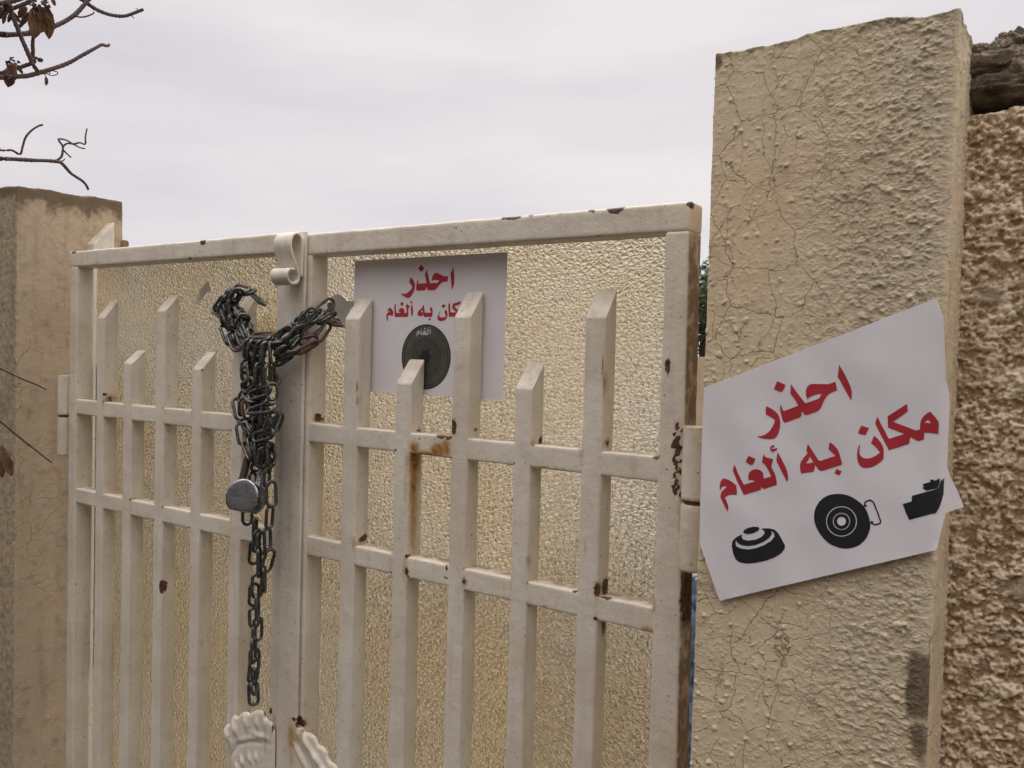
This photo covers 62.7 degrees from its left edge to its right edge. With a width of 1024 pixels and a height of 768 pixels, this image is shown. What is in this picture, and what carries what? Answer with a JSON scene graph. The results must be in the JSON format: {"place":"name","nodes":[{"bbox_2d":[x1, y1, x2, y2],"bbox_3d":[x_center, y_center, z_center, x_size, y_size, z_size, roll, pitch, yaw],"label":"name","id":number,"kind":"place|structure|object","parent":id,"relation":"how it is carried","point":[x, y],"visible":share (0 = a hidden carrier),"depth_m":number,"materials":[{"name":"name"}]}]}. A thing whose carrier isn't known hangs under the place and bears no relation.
{"place":"outdoors","nodes":[
{"label":"outdoors","id":0,"kind":"place"},
{"bbox_2d":[0,0,143,476],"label":"tree","id":1,"kind":"object","parent":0,"point":[39,18],"visible":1,"depth_m":1.89,"materials":[{"name":"brown plant"}]},
{"bbox_2d":[0,0,1023,356],"label":"sky","id":2,"kind":"structure","parent":0,"point":[205,119],"materials":[{"name":"white"}]},
{"bbox_2d":[696,357,704,425],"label":"yard wall","id":3,"kind":"structure","parent":0,"point":[700,393],"depth_m":6.46,"materials":[{"name":"beige concrete"}]},
{"bbox_2d":[939,26,1023,767],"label":"boundary wall","id":4,"kind":"structure","parent":0,"point":[982,717],"depth_m":0.84,"materials":[{"name":"paint"}]},
{"label":"ground","id":5,"kind":"structure","parent":0,"visible":0},
{"bbox_2d":[0,186,128,767],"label":"gate pillar","id":6,"kind":"structure","parent":5,"relation":"on","point":[44,233],"depth_m":1.81,"materials":[{"name":"beige paint"}]},
{"bbox_2d":[57,231,307,767],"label":"gate leaf","id":7,"kind":"object","parent":6,"relation":"attached to","point":[174,570],"visible":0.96,"depth_m":1.62,"materials":[{"name":"beige paint"}]},
{"bbox_2d":[211,283,343,705],"bbox_3d":[-0.425,0.184,1.422,0.276,0.712,0.122,3,2,34],"label":"chain","id":8,"kind":"object","parent":7,"relation":"attached to","point":[258,389],"visible":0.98,"depth_m":1.37,"materials":[{"name":"black metal"}]},
{"bbox_2d":[225,449,264,513],"bbox_3d":[-0.430,0.159,1.370,0.057,0.107,0.054,2,2,10],"label":"padlock","id":9,"kind":"object","parent":8,"relation":"hanging from","point":[244,494],"visible":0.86,"depth_m":1.35,"materials":[{"name":"metal"}]},
{"bbox_2d":[688,575,696,767],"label":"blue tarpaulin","id":10,"kind":"object","parent":5,"relation":"on","point":[694,602],"visible":0.02,"depth_m":1.97,"materials":[{"name":"plastic"}]},
{"bbox_2d":[698,257,707,356],"bbox_3d":[1.811,-0.105,7.692,2.684,2.787,1.636,8,7,73],"label":"yard tree","id":11,"kind":"object","parent":5,"relation":"on","point":[702,309],"visible":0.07,"depth_m":7.41,"materials":[{"name":"green plant"}]},
{"bbox_2d":[690,8,975,767],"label":"gate pillar","id":12,"kind":"structure","parent":5,"relation":"on","point":[838,172],"depth_m":0.83,"materials":[{"name":"beige paint"}]},
{"bbox_2d":[291,202,702,767],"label":"gate leaf","id":13,"kind":"object","parent":12,"relation":"attached to","point":[506,582],"visible":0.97,"depth_m":1.17,"materials":[{"name":"beige paint"}]},
{"bbox_2d":[354,252,507,399],"bbox_3d":[-0.133,-0.088,1.278,0.300,0.210,0.002,3,2,34],"label":"warning poster","id":14,"kind":"object","parent":13,"relation":"attached to","point":[417,302],"visible":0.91,"depth_m":1.27,"materials":[{"name":"white paper"}]},
{"bbox_2d":[700,298,963,600],"bbox_3d":[0.307,0.076,0.832,0.249,0.317,0.019,3,2,30],"label":"warning poster","id":15,"kind":"object","parent":12,"relation":"attached to","point":[827,457],"visible":1,"depth_m":0.83,"materials":[{"name":"white paper"}]}
]}

